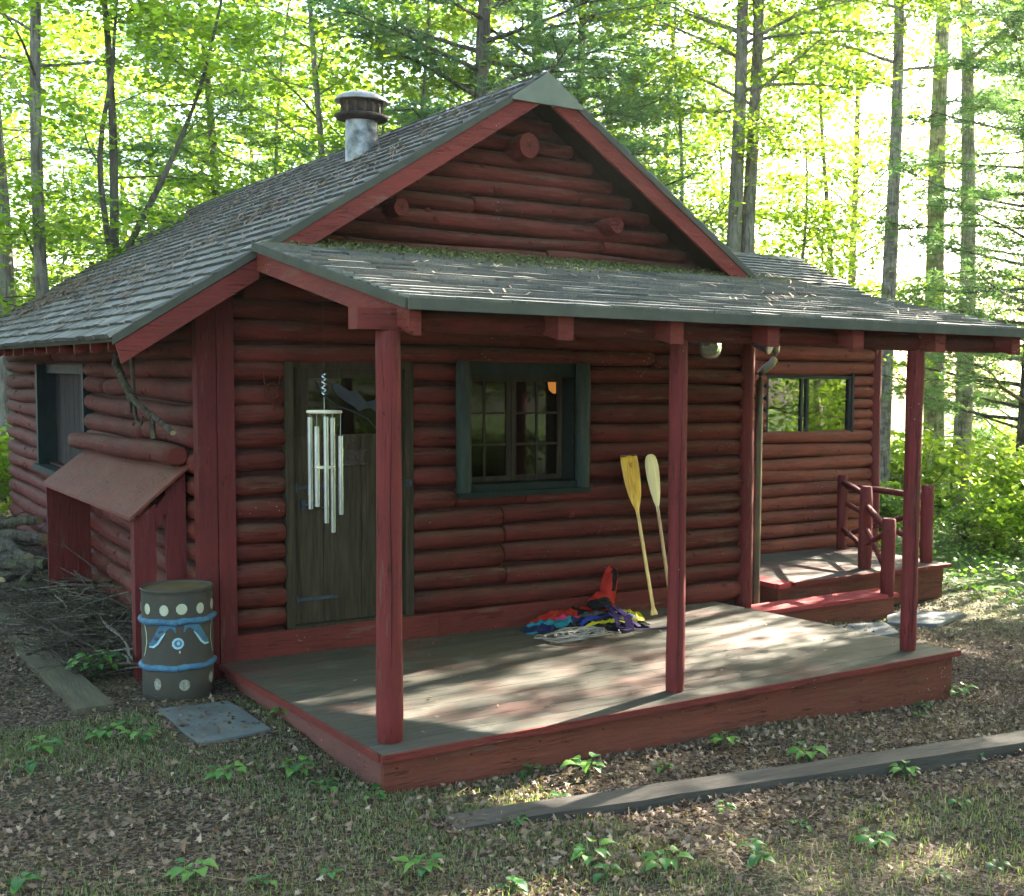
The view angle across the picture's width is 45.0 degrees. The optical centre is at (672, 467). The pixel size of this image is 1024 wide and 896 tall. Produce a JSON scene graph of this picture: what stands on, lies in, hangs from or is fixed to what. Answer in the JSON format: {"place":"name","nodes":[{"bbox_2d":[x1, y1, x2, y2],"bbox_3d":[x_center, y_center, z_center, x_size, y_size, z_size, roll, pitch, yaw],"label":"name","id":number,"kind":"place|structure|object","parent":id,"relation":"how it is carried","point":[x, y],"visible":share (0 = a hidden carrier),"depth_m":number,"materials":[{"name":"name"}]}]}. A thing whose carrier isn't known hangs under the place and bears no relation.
{"place":"outdoors","nodes":[
{"label":"outdoors","id":0,"kind":"place"},
{"bbox_2d":[0,397,1023,895],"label":"ground","id":1,"kind":"structure","parent":0,"point":[662,883],"depth_m":5.89,"materials":[{"name":"brown soil"}]},
{"bbox_2d":[0,420,16,516],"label":"bush","id":2,"kind":"object","parent":1,"relation":"on","point":[6,476],"visible":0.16,"depth_m":16.00,"materials":[{"name":"green plant"}]},
{"bbox_2d":[0,570,41,581],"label":"firewood log","id":3,"kind":"object","parent":1,"relation":"on","point":[16,580],"visible":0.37,"depth_m":11.33,"materials":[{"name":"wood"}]},
{"bbox_2d":[0,557,47,568],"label":"firewood log","id":4,"kind":"object","parent":3,"relation":"on","point":[39,563],"visible":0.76,"depth_m":11.48,"materials":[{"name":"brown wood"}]},
{"bbox_2d":[0,553,20,558],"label":"firewood log","id":5,"kind":"object","parent":4,"relation":"on","point":[12,556],"visible":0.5,"depth_m":11.76,"materials":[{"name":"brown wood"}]},
{"bbox_2d":[0,537,33,558],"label":"firewood log","id":6,"kind":"object","parent":5,"relation":"on","point":[11,546],"visible":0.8,"depth_m":11.91,"materials":[{"name":"grey wood"}]},
{"bbox_2d":[6,872,41,894],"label":"weed","id":7,"kind":"object","parent":1,"relation":"on","point":[16,884],"visible":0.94,"depth_m":4.70,"materials":[{"name":"green plant"}]},
{"bbox_2d":[24,735,66,753],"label":"weed","id":8,"kind":"object","parent":1,"relation":"on","point":[49,749],"visible":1,"depth_m":6.42,"materials":[{"name":"green plant"}]},
{"bbox_2d":[0,523,132,681],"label":"twig litter","id":9,"kind":"object","parent":1,"relation":"on","point":[106,638],"visible":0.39,"depth_m":9.42,"materials":[{"name":"brown plant"}]},
{"bbox_2d":[4,146,128,300],"bbox_3d":[-12.774,-3.143,25.027,4.725,6.840,4.626,2,5,22],"label":"maple tree","id":10,"kind":"object","parent":1,"relation":"on","point":[59,196],"visible":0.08,"depth_m":24.86,"materials":[{"name":"green plant"}]},
{"bbox_2d":[0,0,138,500],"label":"hardwood tree","id":11,"kind":"object","parent":1,"relation":"on","point":[6,275],"visible":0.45,"depth_m":19.18,"materials":[{"name":"green plant"}]},
{"bbox_2d":[0,1,166,298],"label":"maple tree","id":12,"kind":"object","parent":1,"relation":"on","point":[86,36],"visible":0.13,"depth_m":24.44,"materials":[{"name":"green plant"}]},
{"bbox_2d":[0,0,175,311],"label":"maple tree","id":13,"kind":"object","parent":1,"relation":"on","point":[50,79],"visible":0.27,"depth_m":20.59,"materials":[{"name":"green plant"}]},
{"bbox_2d":[65,649,122,677],"bbox_3d":[-3.905,1.341,8.252,0.359,0.184,0.338,0,4,-10],"label":"weed","id":14,"kind":"object","parent":1,"relation":"on","point":[108,658],"visible":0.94,"depth_m":8.22,"materials":[{"name":"green plant"}]},
{"bbox_2d":[84,722,124,739],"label":"weed","id":15,"kind":"object","parent":1,"relation":"on","point":[99,733],"visible":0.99,"depth_m":6.77,"materials":[{"name":"green plant"}]},
{"bbox_2d":[0,8,214,298],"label":"maple tree","id":16,"kind":"object","parent":1,"relation":"on","point":[71,267],"visible":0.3,"depth_m":23.09,"materials":[{"name":"green plant"}]},
{"bbox_2d":[42,432,187,680],"bbox_3d":[-4.506,0.547,9.683,0.406,1.643,3.581,-2,5,-36],"label":"lean to shelter","id":17,"kind":"object","parent":1,"relation":"on","point":[127,478],"visible":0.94,"depth_m":8.95,"materials":[{"name":"red paint"}]},
{"bbox_2d":[5,0,225,287],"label":"maple tree","id":18,"kind":"object","parent":1,"relation":"on","point":[118,126],"visible":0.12,"depth_m":28.04,"materials":[{"name":"green plant"}]},
{"bbox_2d":[0,0,248,298],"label":"slim tree","id":19,"kind":"object","parent":1,"relation":"on","point":[36,34],"visible":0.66,"depth_m":14.87,"materials":[{"name":"green plant"}]},
{"bbox_2d":[4,0,297,291],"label":"maple tree","id":20,"kind":"object","parent":1,"relation":"on","point":[132,68],"visible":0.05,"depth_m":29.31,"materials":[{"name":"green plant"}]},
{"bbox_2d":[0,0,310,315],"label":"forked tree","id":21,"kind":"object","parent":1,"relation":"on","point":[150,9],"visible":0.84,"depth_m":15.07,"materials":[{"name":"green plant"}]},
{"bbox_2d":[49,50,297,284],"bbox_3d":[-10.864,-4.686,28.691,6.521,9.642,6.661,4,5,37],"label":"maple tree","id":22,"kind":"object","parent":1,"relation":"on","point":[218,127],"visible":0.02,"depth_m":28.77,"materials":[{"name":"green plant"}]},
{"bbox_2d":[138,579,216,700],"bbox_3d":[-3.201,1.117,7.879,0.473,0.723,0.475,-2,5,-36],"label":"painted barrel","id":23,"kind":"object","parent":1,"relation":"on","point":[179,657],"visible":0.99,"depth_m":7.70,"materials":[{"name":"brown paint"}]},
{"bbox_2d":[25,0,330,294],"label":"pine tree","id":24,"kind":"object","parent":1,"relation":"on","point":[143,146],"visible":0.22,"depth_m":21.15,"materials":[{"name":"green plant"}]},
{"bbox_2d":[163,857,218,881],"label":"weed","id":25,"kind":"object","parent":1,"relation":"on","point":[175,871],"visible":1,"depth_m":4.86,"materials":[{"name":"green plant"}]},
{"bbox_2d":[56,0,344,253],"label":"maple tree","id":26,"kind":"object","parent":1,"relation":"on","point":[285,101],"visible":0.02,"depth_m":28.66,"materials":[{"name":"green plant"}]},
{"bbox_2d":[158,701,270,744],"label":"paving slab","id":27,"kind":"structure","parent":1,"relation":"on","point":[237,731],"depth_m":7.16,"materials":[{"name":"grey concrete"}]},
{"bbox_2d":[204,761,246,781],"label":"weed","id":28,"kind":"object","parent":1,"relation":"on","point":[218,772],"visible":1,"depth_m":6.05,"materials":[{"name":"green plant"}]},
{"bbox_2d":[119,0,389,218],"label":"maple tree","id":29,"kind":"object","parent":1,"relation":"on","point":[277,97],"visible":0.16,"depth_m":21.58,"materials":[{"name":"green plant"}]},
{"bbox_2d":[63,0,464,232],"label":"maple tree","id":30,"kind":"object","parent":1,"relation":"on","point":[315,70],"visible":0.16,"depth_m":18.88,"materials":[{"name":"green plant"}]},
{"bbox_2d":[279,755,315,776],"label":"weed","id":31,"kind":"object","parent":1,"relation":"on","point":[289,771],"visible":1,"depth_m":6.26,"materials":[{"name":"green plant"}]},
{"bbox_2d":[169,0,439,213],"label":"maple tree","id":32,"kind":"object","parent":1,"relation":"on","point":[274,112],"visible":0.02,"depth_m":28.23,"materials":[{"name":"green plant"}]},
{"bbox_2d":[247,0,475,175],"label":"maple tree","id":33,"kind":"object","parent":1,"relation":"on","point":[332,101],"visible":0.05,"depth_m":20.75,"materials":[{"name":"green plant"}]},
{"bbox_2d":[0,697,763,895],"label":"grass","id":34,"kind":"structure","parent":1,"relation":"on","point":[225,789],"depth_m":5.68,"materials":[{"name":"green plant"}]},
{"bbox_2d":[392,852,446,878],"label":"weed","id":35,"kind":"object","parent":1,"relation":"on","point":[416,860],"visible":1,"depth_m":5.08,"materials":[{"name":"green plant"}]},
{"bbox_2d":[300,0,597,159],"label":"maple tree","id":36,"kind":"object","parent":1,"relation":"on","point":[428,25],"visible":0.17,"depth_m":18.83,"materials":[{"name":"green plant"}]},
{"bbox_2d":[229,0,668,165],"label":"maple tree","id":37,"kind":"object","parent":1,"relation":"on","point":[492,66],"visible":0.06,"depth_m":25.34,"materials":[{"name":"green plant"}]},
{"bbox_2d":[259,0,718,204],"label":"pine tree","id":38,"kind":"object","parent":1,"relation":"on","point":[481,85],"visible":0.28,"depth_m":17.54,"materials":[{"name":"green plant"}]},
{"bbox_2d":[0,71,1023,792],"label":"log cabin","id":39,"kind":"object","parent":1,"relation":"on","point":[492,429],"visible":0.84,"depth_m":8.86,"materials":[{"name":"red paint"}]},
{"bbox_2d":[33,364,93,475],"bbox_3d":[-6.009,-0.470,12.180,0.350,1.120,2.510,-2,5,-36],"label":"side window","id":40,"kind":"structure","parent":39,"relation":"in","point":[60,393],"depth_m":12.91,"materials":[{"name":"blue paint"}]},
{"bbox_2d":[129,356,143,425],"bbox_3d":[-3.940,-0.593,8.959,0.038,0.563,0.352,-2,5,-36],"label":"iron hook","id":41,"kind":"object","parent":39,"relation":"hanging from","point":[133,382],"visible":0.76,"depth_m":9.05,"materials":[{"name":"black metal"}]},
{"bbox_2d":[111,352,175,438],"bbox_3d":[-3.669,-0.516,8.383,0.112,0.608,1.263,-3,5,-38],"label":"hanging branch","id":42,"kind":"object","parent":39,"relation":"hanging from","point":[132,398],"visible":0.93,"depth_m":8.37,"materials":[{"name":"brown plant"}]},
{"bbox_2d":[0,83,512,337],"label":"fallen needles","id":43,"kind":"object","parent":39,"relation":"on","point":[51,298],"visible":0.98,"depth_m":10.79,"materials":[{"name":"brown plant"}]},
{"bbox_2d":[306,302,343,532],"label":"wind chimes","id":44,"kind":"object","parent":39,"relation":"hanging from","point":[326,467],"visible":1,"depth_m":6.90,"materials":[{"name":"silver metal"}]},
{"bbox_2d":[281,361,414,629],"bbox_3d":[-2.339,0.189,8.827,0.960,1.932,0.165,-2,5,-36],"label":"door","id":45,"kind":"structure","parent":39,"relation":"in","point":[331,577],"depth_m":8.79,"materials":[{"name":"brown wood"}]},
{"bbox_2d":[343,438,366,465],"bbox_3d":[-2.313,-0.114,8.812,0.215,0.197,0.018,-2,5,-36],"label":"door sign","id":46,"kind":"object","parent":39,"relation":"attached to","point":[353,457],"visible":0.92,"depth_m":8.82,"materials":[{"name":"wood"}]},
{"bbox_2d":[455,361,590,498],"bbox_3d":[-1.223,-0.320,9.662,1.188,1.052,0.348,-2,5,-36],"label":"window","id":47,"kind":"structure","parent":39,"relation":"in","point":[522,429],"depth_m":9.76,"materials":[{"name":"green paint"}]},
{"bbox_2d":[287,238,759,278],"bbox_3d":[-0.815,-1.522,9.062,4.077,0.225,1.056,-2,5,-36],"label":"roof moss","id":48,"kind":"object","parent":39,"relation":"on","point":[441,252],"visible":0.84,"depth_m":8.93,"materials":[{"name":"green plant"}]},
{"bbox_2d":[520,614,580,634],"bbox_3d":[-0.855,1.210,9.501,0.683,0.112,0.469,-2,5,-36],"label":"life jacket","id":49,"kind":"object","parent":39,"relation":"on","point":[547,626],"visible":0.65,"depth_m":9.40,"materials":[{"name":"teal fabric"}]},
{"bbox_2d":[529,566,617,623],"bbox_3d":[-0.756,1.022,9.787,0.839,0.418,0.332,-2,5,-36],"label":"life jacket","id":50,"kind":"object","parent":39,"relation":"on","point":[602,598],"visible":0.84,"depth_m":9.83,"materials":[{"name":"red fabric"}]},
{"bbox_2d":[533,626,620,642],"bbox_3d":[-0.685,1.241,9.074,0.766,0.049,0.362,-2,5,-36],"label":"rope","id":51,"kind":"object","parent":39,"relation":"on","point":[581,633],"visible":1,"depth_m":9.01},
{"bbox_2d":[575,605,666,633],"bbox_3d":[-0.481,1.175,9.585,0.824,0.172,0.597,-1,5,-24],"label":"life jacket","id":52,"kind":"object","parent":39,"relation":"on","point":[614,618],"visible":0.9,"depth_m":9.51,"materials":[{"name":"purple fabric"}]},
{"bbox_2d":[322,239,940,318],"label":"fallen needles","id":53,"kind":"object","parent":39,"relation":"on","point":[638,277],"visible":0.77,"depth_m":8.79,"materials":[{"name":"brown plant"}]},
{"bbox_2d":[620,454,657,615],"bbox_3d":[-0.273,0.550,10.027,0.171,1.316,0.321,-3,6,-41],"label":"canoe paddle","id":54,"kind":"object","parent":39,"relation":"on","point":[630,470],"visible":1,"depth_m":10.04,"materials":[{"name":"yellow wood"}]},
{"bbox_2d":[645,454,667,589],"bbox_3d":[-0.107,0.545,10.180,0.166,1.309,0.257,-3,6,-44],"label":"canoe paddle","id":55,"kind":"object","parent":39,"relation":"on","point":[652,471],"visible":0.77,"depth_m":10.19,"materials":[{"name":"beige wood"}]},
{"bbox_2d":[763,374,854,431],"bbox_3d":[1.542,-0.715,13.874,1.335,0.730,0.140,-2,5,-36],"label":"wing window","id":56,"kind":"structure","parent":39,"relation":"in","point":[800,403],"depth_m":13.85,"materials":[{"name":"clear glass"}]},
{"bbox_2d":[0,582,1023,895],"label":"dead leaves","id":57,"kind":"object","parent":1,"relation":"on","point":[674,828],"visible":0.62,"depth_m":6.08,"materials":[{"name":"brown plant"}]},
{"bbox_2d":[0,584,1023,895],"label":"leaf scraps","id":58,"kind":"object","parent":1,"relation":"on","point":[920,814],"visible":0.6,"depth_m":5.98,"materials":[{"name":"brown plant"}]},
{"bbox_2d":[0,585,1023,895],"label":"fallen twigs","id":59,"kind":"object","parent":1,"relation":"on","point":[524,797],"visible":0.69,"depth_m":5.86,"materials":[{"name":"brown wood"}]},
{"bbox_2d":[305,0,748,228],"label":"pine tree","id":60,"kind":"object","parent":1,"relation":"on","point":[671,133],"visible":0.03,"depth_m":21.71,"materials":[{"name":"green plant"}]},
{"bbox_2d":[560,752,605,777],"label":"weed","id":61,"kind":"object","parent":1,"relation":"on","point":[585,765],"visible":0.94,"depth_m":6.46,"materials":[{"name":"green plant"}]},
{"bbox_2d":[571,837,615,865],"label":"weed","id":62,"kind":"object","parent":1,"relation":"on","point":[588,859],"visible":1,"depth_m":5.19,"materials":[{"name":"green plant"}]},
{"bbox_2d":[439,0,762,238],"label":"pine tree","id":63,"kind":"object","parent":1,"relation":"on","point":[619,135],"visible":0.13,"depth_m":19.98,"materials":[{"name":"green plant"}]},
{"bbox_2d":[640,845,693,870],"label":"weed","id":64,"kind":"object","parent":1,"relation":"on","point":[664,862],"visible":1,"depth_m":5.13,"materials":[{"name":"green plant"}]},
{"bbox_2d":[568,0,829,264],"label":"maple tree","id":65,"kind":"object","parent":1,"relation":"on","point":[682,78],"visible":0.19,"depth_m":19.81,"materials":[{"name":"green plant"}]},
{"bbox_2d":[585,0,848,265],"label":"maple tree","id":66,"kind":"object","parent":1,"relation":"on","point":[709,172],"visible":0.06,"depth_m":25.24,"materials":[{"name":"green plant"}]},
{"bbox_2d":[444,730,1023,829],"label":"ground timber","id":67,"kind":"object","parent":1,"relation":"on","point":[934,756],"visible":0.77,"depth_m":6.38,"materials":[{"name":"grey wood"}]},
{"bbox_2d":[546,0,924,251],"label":"hardwood tree","id":68,"kind":"object","parent":1,"relation":"on","point":[734,225],"visible":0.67,"depth_m":19.09,"materials":[{"name":"green plant"}]},
{"bbox_2d":[632,51,880,275],"bbox_3d":[1.024,-4.866,29.080,6.397,10.474,6.869,3,5,32],"label":"maple tree","id":69,"kind":"object","parent":1,"relation":"on","point":[721,166],"visible":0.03,"depth_m":28.97,"materials":[{"name":"green plant"}]},
{"bbox_2d":[580,0,946,253],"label":"hardwood tree","id":70,"kind":"object","parent":1,"relation":"on","point":[754,102],"visible":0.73,"depth_m":19.58,"materials":[{"name":"green plant"}]},
{"bbox_2d":[786,741,827,761],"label":"weed","id":71,"kind":"object","parent":1,"relation":"on","point":[799,752],"visible":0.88,"depth_m":6.84,"materials":[{"name":"green plant"}]},
{"bbox_2d":[613,579,1023,895],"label":"fallen leaves","id":72,"kind":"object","parent":1,"relation":"on","point":[777,886],"depth_m":5.94,"materials":[{"name":"brown plant"}]},
{"bbox_2d":[749,588,898,621],"bbox_3d":[1.399,1.378,11.530,1.800,0.264,0.311,-2,5,-36],"label":"step","id":73,"kind":"object","parent":1,"relation":"on","point":[865,605],"visible":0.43,"depth_m":11.53,"materials":[{"name":"red paint"}]},
{"bbox_2d":[722,123,941,463],"bbox_3d":[2.067,-2.623,21.696,4.930,7.137,4.826,5,6,43],"label":"maple tree","id":74,"kind":"object","parent":1,"relation":"on","point":[789,178],"visible":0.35,"depth_m":21.49,"materials":[{"name":"green plant"}]},
{"bbox_2d":[669,0,1004,408],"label":"maple tree","id":75,"kind":"object","parent":1,"relation":"on","point":[822,113],"visible":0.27,"depth_m":23.25,"materials":[{"name":"green plant"}]},
{"bbox_2d":[686,0,1023,395],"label":"maple tree","id":76,"kind":"object","parent":1,"relation":"on","point":[858,19],"visible":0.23,"depth_m":28.03,"materials":[{"name":"green plant"}]},
{"bbox_2d":[759,475,951,603],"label":"side deck","id":77,"kind":"structure","parent":1,"relation":"on","point":[841,567],"depth_m":12.54,"materials":[{"name":"paint"}]},
{"bbox_2d":[834,622,898,636],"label":"paving slab","id":78,"kind":"structure","parent":1,"relation":"on","point":[879,628],"depth_m":11.00,"materials":[{"name":"grey stone"}]},
{"bbox_2d":[716,773,1023,895],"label":"grass","id":79,"kind":"structure","parent":1,"relation":"on","point":[943,837],"depth_m":5.76,"materials":[{"name":"green plant"}]},
{"bbox_2d":[852,827,897,849],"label":"weed","id":80,"kind":"object","parent":1,"relation":"on","point":[861,838],"visible":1,"depth_m":5.57,"materials":[{"name":"green plant"}]},
{"bbox_2d":[747,0,1022,499],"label":"hardwood tree","id":81,"kind":"object","parent":1,"relation":"on","point":[890,257],"visible":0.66,"depth_m":20.28,"materials":[{"name":"green plant"}]},
{"bbox_2d":[879,469,941,516],"bbox_3d":[3.298,0.506,19.198,1.740,1.006,1.345,4,5,35],"label":"bush","id":82,"kind":"object","parent":1,"relation":"on","point":[883,484],"visible":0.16,"depth_m":19.01,"materials":[{"name":"green plant"}]},
{"bbox_2d":[879,485,942,531],"bbox_3d":[3.331,0.647,18.821,1.310,0.814,1.294,-3,6,-44],"label":"bush","id":83,"kind":"object","parent":1,"relation":"on","point":[897,505],"visible":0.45,"depth_m":18.70,"materials":[{"name":"green plant"}]},
{"bbox_2d":[886,610,964,627],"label":"paving slab","id":84,"kind":"structure","parent":1,"relation":"on","point":[931,619],"depth_m":11.65,"materials":[{"name":"grey stone"}]},
{"bbox_2d":[888,419,980,502],"bbox_3d":[4.401,0.013,21.134,2.378,1.794,2.326,5,6,43],"label":"bush","id":85,"kind":"object","parent":1,"relation":"on","point":[945,470],"visible":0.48,"depth_m":21.00,"materials":[{"name":"green plant"}]},
{"bbox_2d":[923,1,950,496],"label":"hardwood tree","id":86,"kind":"object","parent":1,"relation":"on","point":[939,89],"visible":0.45,"depth_m":24.38,"materials":[{"name":"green plant"}]},
{"bbox_2d":[859,0,1023,464],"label":"pine tree","id":87,"kind":"object","parent":1,"relation":"on","point":[1013,17],"visible":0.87,"depth_m":19.02,"materials":[{"name":"green plant"}]},
{"bbox_2d":[863,0,1023,514],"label":"hardwood tree","id":88,"kind":"object","parent":1,"relation":"on","point":[962,425],"visible":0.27,"depth_m":21.25,"materials":[{"name":"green plant"}]},
{"bbox_2d":[871,46,1023,440],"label":"maple tree","id":89,"kind":"object","parent":1,"relation":"on","point":[989,177],"visible":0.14,"depth_m":26.99,"materials":[{"name":"green plant"}]},
{"bbox_2d":[878,485,1023,607],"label":"ground cover","id":90,"kind":"object","parent":1,"relation":"on","point":[977,560],"visible":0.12,"depth_m":15.75,"materials":[{"name":"green plant"}]},
{"bbox_2d":[893,0,1023,455],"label":"pine tree","id":91,"kind":"object","parent":1,"relation":"on","point":[980,431],"visible":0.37,"depth_m":23.88,"materials":[{"name":"green plant"}]},
{"bbox_2d":[934,495,989,540],"bbox_3d":[4.390,0.782,18.349,0.920,0.688,1.191,1,4,1],"label":"bush","id":92,"kind":"object","parent":1,"relation":"on","point":[964,523],"visible":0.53,"depth_m":18.26,"materials":[{"name":"green plant"}]},
{"bbox_2d":[938,433,1015,497],"bbox_3d":[5.940,0.065,23.289,1.851,1.427,1.892,1,4,5],"label":"bush","id":93,"kind":"object","parent":1,"relation":"on","point":[974,468],"visible":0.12,"depth_m":23.12,"materials":[{"name":"green plant"}]},
{"bbox_2d":[939,426,1023,536],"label":"bush","id":94,"kind":"object","parent":1,"relation":"on","point":[971,445],"visible":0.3,"depth_m":18.71,"materials":[{"name":"green plant"}]},
{"bbox_2d":[940,468,1023,554],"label":"bush","id":95,"kind":"object","parent":1,"relation":"on","point":[995,528],"visible":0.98,"depth_m":16.88,"materials":[{"name":"green plant"}]},
{"bbox_2d":[944,118,1023,447],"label":"maple tree","id":96,"kind":"object","parent":1,"relation":"on","point":[1010,435],"visible":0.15,"depth_m":26.58,"materials":[{"name":"green plant"}]},
{"bbox_2d":[958,438,1023,526],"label":"bush","id":97,"kind":"object","parent":1,"relation":"on","point":[1015,469],"visible":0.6,"depth_m":17.90,"materials":[{"name":"green plant"}]},
{"bbox_2d":[0,0,1023,399],"label":"sky","id":98,"kind":"structure","parent":0,"point":[870,105],"materials":[{"name":"white"}]},
{"bbox_3d":[-7.348,0.644,13.124,0.121,0.199,0.816,-2,5,-36],"label":"firewood log","id":99,"kind":"object","parent":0,"visible":0},
{"bbox_2d":[0,515,42,527],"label":"firewood log","id":100,"kind":"object","parent":99,"relation":"on","point":[24,520],"visible":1,"depth_m":12.77,"materials":[{"name":"grey wood"}]},
{"bbox_3d":[-6.818,1.006,12.475,0.722,0.202,0.289,11,0,27],"label":"dry stick","id":101,"kind":"object","parent":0,"visible":0},
{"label":"firewood log","id":102,"kind":"object","parent":101,"relation":"on","visible":0},
{"bbox_2d":[0,546,10,553],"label":"firewood log","id":103,"kind":"object","parent":102,"relation":"on","point":[4,552],"visible":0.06,"depth_m":12.21,"materials":[{"name":"grey wood"}]},
{"bbox_2d":[0,529,46,544],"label":"firewood log","id":104,"kind":"object","parent":103,"relation":"on","point":[16,535],"visible":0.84,"depth_m":12.24,"materials":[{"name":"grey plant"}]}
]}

